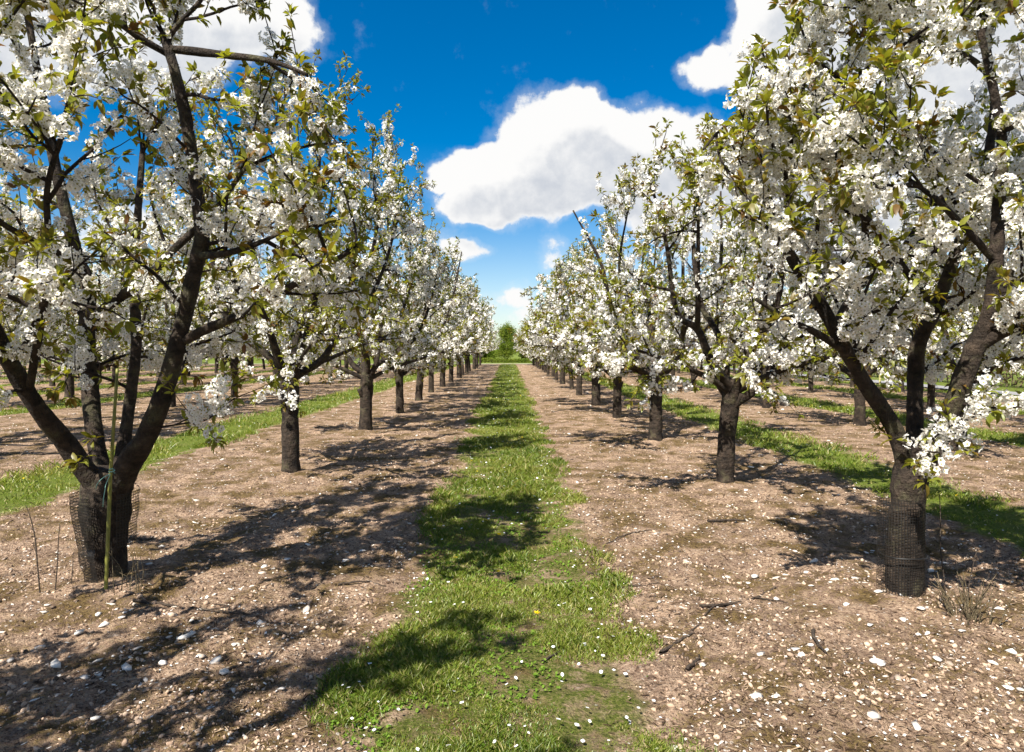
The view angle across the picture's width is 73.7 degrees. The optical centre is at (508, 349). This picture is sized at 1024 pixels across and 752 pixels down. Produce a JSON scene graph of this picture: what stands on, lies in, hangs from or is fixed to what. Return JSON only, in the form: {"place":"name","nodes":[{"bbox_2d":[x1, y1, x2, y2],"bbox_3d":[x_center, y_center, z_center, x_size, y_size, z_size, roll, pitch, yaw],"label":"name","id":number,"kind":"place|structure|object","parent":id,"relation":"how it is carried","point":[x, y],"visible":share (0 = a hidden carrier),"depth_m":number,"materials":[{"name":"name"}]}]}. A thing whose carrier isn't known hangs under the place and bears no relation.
{"place":"outdoors","nodes":[
{"label":"outdoors","id":0,"kind":"place"},
{"bbox_2d":[300,364,720,751],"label":"grass","id":1,"kind":"structure","parent":0,"point":[451,609],"depth_m":3.90,"materials":[{"name":"plant"}]},
{"bbox_2d":[0,350,1023,751],"bbox_3d":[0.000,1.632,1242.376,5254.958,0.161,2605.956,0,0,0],"label":"ground","id":2,"kind":"structure","parent":0,"point":[584,702],"depth_m":5.14,"materials":[{"name":"soil"}]},
{"bbox_2d":[0,265,53,365],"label":"cherry tree","id":3,"kind":"object","parent":2,"relation":"on","point":[15,315],"visible":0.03,"depth_m":18.85,"materials":[{"name":"white plant"}]},
{"bbox_2d":[26,506,40,592],"bbox_3d":[-3.206,1.358,4.607,0.103,0.608,0.011,0,0,0],"label":"dead stem","id":4,"kind":"object","parent":2,"relation":"on","point":[35,547],"visible":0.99,"depth_m":4.60,"materials":[{"name":"brown wood"}]},
{"bbox_2d":[0,165,76,377],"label":"cherry tree","id":5,"kind":"object","parent":2,"relation":"on","point":[52,330],"visible":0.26,"depth_m":11.74,"materials":[{"name":"white plant"}]},
{"bbox_2d":[16,298,79,385],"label":"cherry tree","id":6,"kind":"object","parent":2,"relation":"on","point":[51,382],"depth_m":30.34,"materials":[{"name":"white plant"}]},
{"bbox_2d":[50,658,60,667],"bbox_3d":[-2.349,1.635,3.539,0.088,0.023,0.047,7,13,43],"label":"flint stone","id":7,"kind":"object","parent":2,"relation":"on","point":[56,663],"visible":1,"depth_m":3.53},
{"bbox_2d":[55,523,59,589],"bbox_3d":[-3.083,1.426,4.667,0.038,0.478,0.009,0,0,0],"label":"dead stem","id":8,"kind":"object","parent":2,"relation":"on","point":[57,558],"visible":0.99,"depth_m":4.67,"materials":[{"name":"brown wood"}]},
{"bbox_2d":[74,629,84,634],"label":"flint stone","id":9,"kind":"object","parent":2,"relation":"on","point":[77,632],"visible":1,"depth_m":3.89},
{"bbox_2d":[69,491,97,582],"bbox_3d":[-3.005,1.333,4.819,0.162,0.607,0.381,0,0,-35],"label":"tree guard","id":10,"kind":"object","parent":2,"relation":"on","point":[80,523],"visible":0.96,"depth_m":4.73,"materials":[{"name":"black plastic"}]},
{"bbox_2d":[25,269,143,397],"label":"cherry tree","id":11,"kind":"object","parent":2,"relation":"on","point":[70,384],"visible":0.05,"depth_m":23.12,"materials":[{"name":"white plant"}]},
{"bbox_2d":[80,674,89,678],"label":"flint stone","id":12,"kind":"object","parent":2,"relation":"on","point":[83,676],"visible":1,"depth_m":3.45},
{"bbox_2d":[2,186,195,420],"bbox_3d":[-9.595,-0.980,15.997,4.218,5.533,3.830,0,0,14],"label":"cherry tree","id":13,"kind":"object","parent":2,"relation":"on","point":[77,215],"visible":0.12,"depth_m":15.36,"materials":[{"name":"white plant"}]},
{"bbox_2d":[98,621,109,626],"bbox_3d":[-2.402,1.630,4.063,0.046,0.032,0.082,-1,-4,38],"label":"flint stone","id":14,"kind":"object","parent":2,"relation":"on","point":[105,623],"visible":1,"depth_m":4.05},
{"bbox_2d":[95,368,118,588],"bbox_3d":[-2.710,0.901,4.613,0.138,1.540,0.057,0,0,-32],"label":"bamboo cane","id":15,"kind":"object","parent":2,"relation":"on","point":[108,521],"visible":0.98,"depth_m":4.61,"materials":[{"name":"green"}]},
{"bbox_2d":[93,271,143,379],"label":"cherry tree","id":16,"kind":"object","parent":2,"relation":"on","point":[114,367],"visible":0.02,"depth_m":35.10,"materials":[{"name":"white plant"}]},
{"bbox_2d":[108,544,143,592],"bbox_3d":[-2.597,1.474,4.625,0.243,0.342,0.138,0,0,0],"label":"dry weed clump","id":17,"kind":"object","parent":2,"relation":"on","point":[128,573],"visible":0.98,"depth_m":4.62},
{"bbox_2d":[121,662,131,670],"bbox_3d":[-1.963,1.637,3.504,0.082,0.021,0.044,5,13,41],"label":"flint stone","id":18,"kind":"object","parent":2,"relation":"on","point":[126,666],"visible":1,"depth_m":3.50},
{"bbox_2d":[96,245,179,382],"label":"cherry tree","id":19,"kind":"object","parent":2,"relation":"on","point":[142,312],"visible":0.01,"depth_m":27.02,"materials":[{"name":"white plant"}]},
{"bbox_2d":[129,536,156,540],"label":"fallen stick","id":20,"kind":"object","parent":2,"relation":"on","point":[143,539],"visible":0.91,"depth_m":5.97,"materials":[{"name":"brown wood"}]},
{"bbox_2d":[158,660,167,665],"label":"flint stone","id":21,"kind":"object","parent":2,"relation":"on","point":[162,662],"visible":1,"depth_m":3.56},
{"bbox_2d":[101,188,254,406],"bbox_3d":[-9.559,-1.462,19.398,3.843,6.467,4.220,0,0,3],"label":"cherry tree","id":22,"kind":"object","parent":2,"relation":"on","point":[217,350],"visible":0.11,"depth_m":19.19,"materials":[{"name":"white plant"}]},
{"bbox_2d":[176,635,189,639],"bbox_3d":[-1.835,1.624,3.852,0.074,0.030,0.040,-10,-8,-15],"label":"flint stone","id":23,"kind":"object","parent":2,"relation":"on","point":[182,637],"visible":1,"depth_m":3.84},
{"bbox_2d":[150,277,218,384],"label":"cherry tree","id":24,"kind":"object","parent":2,"relation":"on","point":[181,381],"visible":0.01,"depth_m":31.54,"materials":[{"name":"white plant"}]},
{"bbox_2d":[133,598,243,613],"bbox_3d":[-2.010,1.633,4.365,0.861,0.044,0.137,0,0,17],"label":"fallen stick","id":25,"kind":"object","parent":2,"relation":"on","point":[162,603],"visible":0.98,"depth_m":4.33,"materials":[{"name":"brown wood"}]},
{"bbox_2d":[0,0,382,580],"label":"cherry tree","id":26,"kind":"object","parent":2,"relation":"on","point":[43,266],"visible":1,"depth_m":4.41,"materials":[{"name":"white plant"}]},
{"bbox_2d":[116,486,139,547],"bbox_3d":[-2.705,1.199,4.891,0.078,0.374,0.300,0,0,0],"label":"tree guard","id":27,"kind":"object","parent":26,"relation":"attached to","point":[125,522],"visible":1,"depth_m":4.81,"materials":[{"name":"black plastic"}]},
{"bbox_2d":[209,655,221,663],"bbox_3d":[-1.524,1.620,3.561,0.040,0.030,0.075,-10,6,17],"label":"flint stone","id":28,"kind":"object","parent":2,"relation":"on","point":[216,659],"visible":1,"depth_m":3.55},
{"bbox_2d":[214,331,223,372],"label":"cherry tree","id":29,"kind":"object","parent":2,"relation":"on","point":[216,365],"depth_m":47.37,"materials":[{"name":"brown plant"}]},
{"bbox_2d":[219,668,228,674],"bbox_3d":[-1.437,1.626,3.446,0.049,0.019,0.065,0,0,-34],"label":"flint stone","id":30,"kind":"object","parent":2,"relation":"on","point":[223,671],"visible":1,"depth_m":3.44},
{"bbox_2d":[206,297,252,380],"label":"cherry tree","id":31,"kind":"object","parent":2,"relation":"on","point":[224,362],"visible":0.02,"depth_m":36.07,"materials":[{"name":"white plant"}]},
{"bbox_2d":[220,664,243,675],"bbox_3d":[-1.416,1.630,3.484,0.028,0.020,0.139,0,0,32],"label":"fallen stick","id":32,"kind":"object","parent":2,"relation":"on","point":[231,667],"visible":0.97,"depth_m":3.50,"materials":[{"name":"brown wood"}]},
{"bbox_2d":[194,257,286,396],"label":"cherry tree","id":33,"kind":"object","parent":2,"relation":"on","point":[236,359],"visible":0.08,"depth_m":23.91,"materials":[{"name":"white plant"}]},
{"bbox_2d":[230,318,275,377],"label":"cherry tree","id":34,"kind":"object","parent":2,"relation":"on","point":[249,363],"visible":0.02,"depth_m":40.05,"materials":[{"name":"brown plant"}]},
{"bbox_2d":[217,275,327,389],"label":"cherry tree","id":35,"kind":"object","parent":2,"relation":"on","point":[288,307],"visible":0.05,"depth_m":27.72,"materials":[{"name":"white plant"}]},
{"bbox_2d":[144,49,435,472],"bbox_3d":[-3.111,-1.109,9.048,3.912,5.652,4.309,0,0,13],"label":"cherry tree","id":36,"kind":"object","parent":2,"relation":"on","point":[309,328],"visible":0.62,"depth_m":8.93,"materials":[{"name":"white plant"}]},
{"bbox_2d":[256,270,329,383],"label":"cherry tree","id":37,"kind":"object","parent":2,"relation":"on","point":[294,316],"visible":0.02,"depth_m":31.95,"materials":[{"name":"white plant"}]},
{"bbox_2d":[331,310,382,376],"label":"cherry tree","id":38,"kind":"object","parent":2,"relation":"on","point":[346,364],"depth_m":40.59,"materials":[{"name":"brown plant"}]},
{"bbox_2d":[234,103,484,429],"bbox_3d":[-2.667,-1.549,13.739,4.279,6.557,3.897,0,0,23],"label":"cherry tree","id":39,"kind":"object","parent":2,"relation":"on","point":[368,375],"visible":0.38,"depth_m":13.74,"materials":[{"name":"white plant"}]},
{"bbox_2d":[338,580,385,585],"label":"fallen stick","id":40,"kind":"object","parent":2,"relation":"on","point":[341,583],"visible":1,"depth_m":4.80,"materials":[{"name":"brown wood"}]},
{"bbox_2d":[327,199,477,412],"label":"cherry tree","id":41,"kind":"object","parent":2,"relation":"on","point":[399,374],"visible":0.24,"depth_m":17.96,"materials":[{"name":"white plant"}]},
{"bbox_2d":[375,224,478,400],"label":"cherry tree","id":42,"kind":"object","parent":2,"relation":"on","point":[419,390],"visible":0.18,"depth_m":21.73,"materials":[{"name":"white plant"}]},
{"bbox_2d":[401,247,494,392],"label":"cherry tree","id":43,"kind":"object","parent":2,"relation":"on","point":[431,373],"visible":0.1,"depth_m":25.78,"materials":[{"name":"white plant"}]},
{"bbox_2d":[418,275,495,381],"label":"cherry tree","id":44,"kind":"object","parent":2,"relation":"on","point":[452,370],"visible":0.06,"depth_m":34.15,"materials":[{"name":"white plant"}]},
{"bbox_2d":[417,260,498,386],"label":"cherry tree","id":45,"kind":"object","parent":2,"relation":"on","point":[442,375],"visible":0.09,"depth_m":30.17,"materials":[{"name":"white plant"}]},
{"bbox_2d":[330,443,595,751],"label":"clover","id":46,"kind":"object","parent":2,"relation":"on","point":[535,674],"visible":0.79,"depth_m":3.75,"materials":[{"name":"green plant"}]},
{"bbox_2d":[435,276,499,377],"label":"cherry tree","id":47,"kind":"object","parent":2,"relation":"on","point":[459,373],"visible":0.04,"depth_m":38.49,"materials":[{"name":"white plant"}]},
{"bbox_2d":[440,307,497,375],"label":"cherry tree","id":48,"kind":"object","parent":2,"relation":"on","point":[491,323],"visible":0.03,"depth_m":42.66,"materials":[{"name":"white plant"}]},
{"bbox_2d":[464,308,488,372],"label":"cherry tree","id":49,"kind":"object","parent":2,"relation":"on","point":[466,367],"visible":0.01,"depth_m":47.16,"materials":[{"name":"brown plant"}]},
{"bbox_2d":[468,319,487,370],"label":"cherry tree","id":50,"kind":"object","parent":2,"relation":"on","point":[469,365],"visible":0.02,"depth_m":51.16,"materials":[{"name":"brown plant"}]},
{"bbox_2d":[472,314,496,369],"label":"cherry tree","id":51,"kind":"object","parent":2,"relation":"on","point":[474,364],"visible":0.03,"depth_m":55.40,"materials":[{"name":"white plant"}]},
{"bbox_2d":[478,341,495,358],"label":"field tree","id":52,"kind":"object","parent":2,"relation":"on","point":[486,355],"visible":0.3,"depth_m":91.45,"materials":[{"name":"green plant"}]},
{"bbox_2d":[476,328,497,367],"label":"cherry tree","id":53,"kind":"object","parent":2,"relation":"on","point":[477,354],"visible":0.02,"depth_m":60.08,"materials":[{"name":"brown plant"}]},
{"bbox_2d":[479,326,500,365],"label":"cherry tree","id":54,"kind":"object","parent":2,"relation":"on","point":[497,347],"visible":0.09,"depth_m":67.95,"materials":[{"name":"white plant"}]},
{"bbox_2d":[337,375,661,751],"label":"daisies","id":55,"kind":"object","parent":2,"relation":"on","point":[562,675],"visible":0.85,"depth_m":3.41,"materials":[{"name":"white plant"}]},
{"bbox_2d":[470,357,531,362],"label":"hedge","id":56,"kind":"object","parent":2,"relation":"on","point":[519,360],"visible":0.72,"depth_m":82.86,"materials":[{"name":"green plant"}]},
{"bbox_2d":[491,321,519,359],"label":"tree","id":57,"kind":"object","parent":2,"relation":"on","point":[503,349],"visible":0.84,"depth_m":87.20,"materials":[{"name":"green plant"}]},
{"bbox_2d":[0,364,1023,601],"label":"grass","id":58,"kind":"structure","parent":2,"relation":"on","point":[349,396],"depth_m":11.02,"materials":[{"name":"plant"}]},
{"bbox_2d":[0,365,1023,751],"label":"stones","id":59,"kind":"object","parent":2,"relation":"on","point":[874,715],"visible":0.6,"depth_m":3.96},
{"bbox_2d":[0,365,1023,751],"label":"fallen petals","id":60,"kind":"object","parent":2,"relation":"on","point":[570,551],"visible":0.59,"depth_m":4.12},
{"bbox_2d":[0,377,1023,751],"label":"soil clods","id":61,"kind":"object","parent":2,"relation":"on","point":[340,643],"visible":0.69,"depth_m":3.88,"materials":[{"name":"soil"}]},
{"bbox_2d":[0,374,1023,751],"bbox_3d":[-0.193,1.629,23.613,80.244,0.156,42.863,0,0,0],"label":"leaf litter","id":62,"kind":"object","parent":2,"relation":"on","point":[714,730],"visible":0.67,"depth_m":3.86,"materials":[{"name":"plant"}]},
{"bbox_2d":[512,319,534,365],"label":"cherry tree","id":63,"kind":"object","parent":2,"relation":"on","point":[521,347],"visible":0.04,"depth_m":68.55,"materials":[{"name":"white plant"}]},
{"bbox_2d":[513,326,536,366],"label":"cherry tree","id":64,"kind":"object","parent":2,"relation":"on","point":[518,347],"visible":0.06,"depth_m":63.91,"materials":[{"name":"white plant"}]},
{"bbox_2d":[517,303,546,372],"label":"cherry tree","id":65,"kind":"object","parent":2,"relation":"on","point":[545,365],"visible":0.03,"depth_m":48.46,"materials":[{"name":"white plant"}]},
{"bbox_2d":[518,308,549,374],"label":"cherry tree","id":66,"kind":"object","parent":2,"relation":"on","point":[548,372],"visible":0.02,"depth_m":44.21,"materials":[{"name":"plant"}]},
{"bbox_2d":[521,297,553,376],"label":"cherry tree","id":67,"kind":"object","parent":2,"relation":"on","point":[552,373],"visible":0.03,"depth_m":40.56,"materials":[{"name":"white plant"}]},
{"bbox_2d":[520,291,559,380],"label":"cherry tree","id":68,"kind":"object","parent":2,"relation":"on","point":[555,375],"depth_m":36.22,"materials":[{"name":"brown plant"}]},
{"bbox_2d":[529,283,568,383],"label":"cherry tree","id":69,"kind":"object","parent":2,"relation":"on","point":[562,377],"visible":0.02,"depth_m":32.20,"materials":[{"name":"white plant"}]},
{"bbox_2d":[525,296,579,388],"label":"cherry tree","id":70,"kind":"object","parent":2,"relation":"on","point":[571,382],"visible":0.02,"depth_m":28.32,"materials":[{"name":"white plant"}]},
{"bbox_2d":[541,649,565,661],"bbox_3d":[0.269,1.655,3.718,0.267,0.016,0.024,0,0,-45],"label":"fallen stick","id":71,"kind":"object","parent":2,"relation":"on","point":[548,657],"visible":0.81,"depth_m":3.67,"materials":[{"name":"brown wood"}]},
{"bbox_2d":[511,242,648,405],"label":"cherry tree","id":72,"kind":"object","parent":2,"relation":"on","point":[596,397],"visible":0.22,"depth_m":20.20,"materials":[{"name":"white plant"}]},
{"bbox_2d":[541,265,618,395],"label":"cherry tree","id":73,"kind":"object","parent":2,"relation":"on","point":[579,387],"visible":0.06,"depth_m":24.50,"materials":[{"name":"white plant"}]},
{"bbox_2d":[520,203,704,417],"bbox_3d":[2.363,-0.907,16.284,4.353,5.341,4.387,0,0,9],"label":"cherry tree","id":74,"kind":"object","parent":2,"relation":"on","point":[664,350],"visible":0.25,"depth_m":16.38,"materials":[{"name":"white plant"}]},
{"bbox_2d":[587,571,659,586],"bbox_3d":[0.833,1.639,4.845,0.530,0.042,0.310,0,0,0],"label":"fallen stick","id":75,"kind":"object","parent":2,"relation":"on","point":[636,585],"visible":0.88,"depth_m":4.77,"materials":[{"name":"brown wood"}]},
{"bbox_2d":[607,529,653,543],"bbox_3d":[1.068,1.637,5.991,0.609,0.052,0.040,0,0,-36],"label":"fallen stick","id":76,"kind":"object","parent":2,"relation":"on","point":[625,535],"visible":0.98,"depth_m":5.96,"materials":[{"name":"brown wood"}]},
{"bbox_2d":[507,160,782,440],"bbox_3d":[2.555,-0.863,12.099,4.400,5.149,4.922,0,0,27],"label":"cherry tree","id":77,"kind":"object","parent":2,"relation":"on","point":[615,362],"visible":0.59,"depth_m":11.59,"materials":[{"name":"white plant"}]},
{"bbox_2d":[655,281,699,385],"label":"cherry tree","id":78,"kind":"object","parent":2,"relation":"on","point":[672,372],"visible":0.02,"depth_m":30.65,"materials":[{"name":"white plant"}]},
{"bbox_2d":[659,622,700,654],"bbox_3d":[0.975,1.643,3.872,0.047,0.050,0.485,0,0,41],"label":"fallen stick","id":79,"kind":"object","parent":2,"relation":"on","point":[670,646],"visible":0.98,"depth_m":3.86,"materials":[{"name":"brown wood"}]},
{"bbox_2d":[685,654,699,670],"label":"fallen stick","id":80,"kind":"object","parent":2,"relation":"on","point":[688,666],"visible":1,"depth_m":3.55,"materials":[{"name":"brown wood"}]},
{"bbox_2d":[655,282,739,390],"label":"cherry tree","id":81,"kind":"object","parent":2,"relation":"on","point":[663,341],"visible":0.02,"depth_m":27.11,"materials":[{"name":"white plant"}]},
{"bbox_2d":[707,519,745,521],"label":"fallen stick","id":82,"kind":"object","parent":2,"relation":"on","point":[716,520],"visible":1,"depth_m":6.42,"materials":[{"name":"brown wood"}]},
{"bbox_2d":[678,245,788,376],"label":"cherry tree","id":83,"kind":"object","parent":2,"relation":"on","point":[727,369],"visible":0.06,"depth_m":22.60,"materials":[{"name":"white plant"}]},
{"bbox_2d":[693,587,787,629],"bbox_3d":[1.442,1.639,4.362,0.974,0.062,0.238,0,0,-31],"label":"fallen stick","id":84,"kind":"object","parent":2,"relation":"on","point":[720,604],"visible":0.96,"depth_m":4.40,"materials":[{"name":"brown wood"}]},
{"bbox_2d":[698,250,805,407],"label":"cherry tree","id":85,"kind":"object","parent":2,"relation":"on","point":[743,347],"visible":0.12,"depth_m":19.27,"materials":[{"name":"white plant"}]},
{"bbox_2d":[543,112,969,482],"bbox_3d":[2.723,-0.697,7.696,4.640,4.818,3.538,0,0,-19],"label":"cherry tree","id":86,"kind":"object","parent":2,"relation":"on","point":[734,397],"visible":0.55,"depth_m":7.43,"materials":[{"name":"white plant"}]},
{"bbox_2d":[811,628,826,653],"bbox_3d":[1.709,1.610,3.777,0.038,0.024,0.292,0,0,12],"label":"fallen stick","id":87,"kind":"object","parent":2,"relation":"on","point":[816,640],"visible":1,"depth_m":3.77,"materials":[{"name":"brown wood"}]},
{"bbox_2d":[787,282,851,392],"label":"cherry tree","id":88,"kind":"object","parent":2,"relation":"on","point":[810,386],"depth_m":26.00,"materials":[{"name":"plant"}]},
{"bbox_2d":[683,0,1023,596],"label":"cherry tree","id":89,"kind":"object","parent":2,"relation":"on","point":[839,156],"visible":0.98,"depth_m":4.04,"materials":[{"name":"white plant"}]},
{"bbox_2d":[876,492,925,597],"bbox_3d":[2.578,1.282,4.488,0.297,0.632,0.280,0,0,0],"label":"tree guard","id":90,"kind":"object","parent":89,"relation":"attached to","point":[904,541],"visible":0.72,"depth_m":4.38,"materials":[{"name":"black plastic"}]},
{"bbox_2d":[877,547,927,559],"bbox_3d":[2.589,1.341,4.488,0.290,0.017,0.291,0,0,0],"label":"tie band","id":91,"kind":"object","parent":89,"relation":"attached to","point":[902,558],"visible":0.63,"depth_m":4.38,"materials":[{"name":"black plastic"}]},
{"bbox_2d":[748,216,963,425],"bbox_3d":[7.520,-0.696,14.639,4.641,4.855,4.148,0,0,23],"label":"cherry tree","id":92,"kind":"object","parent":2,"relation":"on","point":[859,419],"visible":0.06,"depth_m":14.53,"materials":[{"name":"white plant"}]},
{"bbox_2d":[822,255,892,400],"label":"cherry tree","id":93,"kind":"object","parent":2,"relation":"on","point":[876,258],"depth_m":21.94,"materials":[{"name":"white plant"}]},
{"bbox_2d":[703,358,1023,387],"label":"hedge","id":94,"kind":"object","parent":2,"relation":"on","point":[1005,378],"visible":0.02,"depth_m":29.92,"materials":[{"name":"green plant"}]},
{"bbox_2d":[869,658,884,663],"bbox_3d":[1.924,1.630,3.572,0.076,0.030,0.041,1,3,1],"label":"flint stone","id":95,"kind":"object","parent":2,"relation":"on","point":[874,660],"visible":1,"depth_m":3.56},
{"bbox_2d":[867,314,904,391],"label":"cherry tree","id":96,"kind":"object","parent":2,"relation":"on","point":[902,387],"visible":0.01,"depth_m":26.38,"materials":[{"name":"plant"}]},
{"bbox_2d":[916,606,925,610],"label":"flint stone","id":97,"kind":"object","parent":2,"relation":"on","point":[921,608],"visible":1,"depth_m":4.17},
{"bbox_2d":[859,217,1002,410],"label":"cherry tree","id":98,"kind":"object","parent":2,"relation":"on","point":[930,395],"depth_m":18.18,"materials":[{"name":"white plant"}]},
{"bbox_2d":[932,656,941,661],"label":"flint stone","id":99,"kind":"object","parent":2,"relation":"on","point":[937,658],"visible":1,"depth_m":3.58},
{"bbox_2d":[939,494,945,595],"bbox_3d":[2.856,1.293,4.492,0.054,0.706,0.010,0,0,0],"label":"dead stem","id":100,"kind":"object","parent":2,"relation":"on","point":[940,549],"visible":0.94,"depth_m":4.49,"materials":[{"name":"brown wood"}]},
{"bbox_2d":[869,171,1023,446],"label":"cherry tree","id":101,"kind":"object","parent":2,"relation":"on","point":[970,323],"visible":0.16,"depth_m":10.52,"materials":[{"name":"white plant"}]},
{"bbox_2d":[922,260,1000,399],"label":"cherry tree","id":102,"kind":"object","parent":2,"relation":"on","point":[940,353],"depth_m":22.27,"materials":[{"name":"white plant"}]},
{"bbox_2d":[967,549,977,599],"bbox_3d":[2.957,1.463,4.355,0.072,0.380,0.011,0,0,0],"label":"dead stem","id":103,"kind":"object","parent":2,"relation":"on","point":[971,574],"visible":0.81,"depth_m":4.35,"materials":[{"name":"brown wood"}]},
{"bbox_2d":[931,572,1013,625],"bbox_3d":[2.783,1.486,4.148,0.434,0.330,0.258,0,0,-12],"label":"dry weed clump","id":104,"kind":"object","parent":2,"relation":"on","point":[968,615],"visible":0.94,"depth_m":4.11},
{"bbox_2d":[987,660,997,664],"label":"flint stone","id":105,"kind":"object","parent":2,"relation":"on","point":[993,662],"visible":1,"depth_m":3.62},
{"bbox_2d":[1004,648,1016,654],"bbox_3d":[2.761,1.655,3.750,0.040,0.028,0.071,-4,4,-17],"label":"flint stone","id":106,"kind":"object","parent":2,"relation":"on","point":[1012,651],"visible":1,"depth_m":3.74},
{"bbox_2d":[0,0,1023,349],"label":"sky","id":107,"kind":"structure","parent":0,"point":[514,109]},
{"bbox_2d":[699,365,1017,394],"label":"road","id":108,"kind":"structure","parent":0,"point":[944,387],"depth_m":30.14,"materials":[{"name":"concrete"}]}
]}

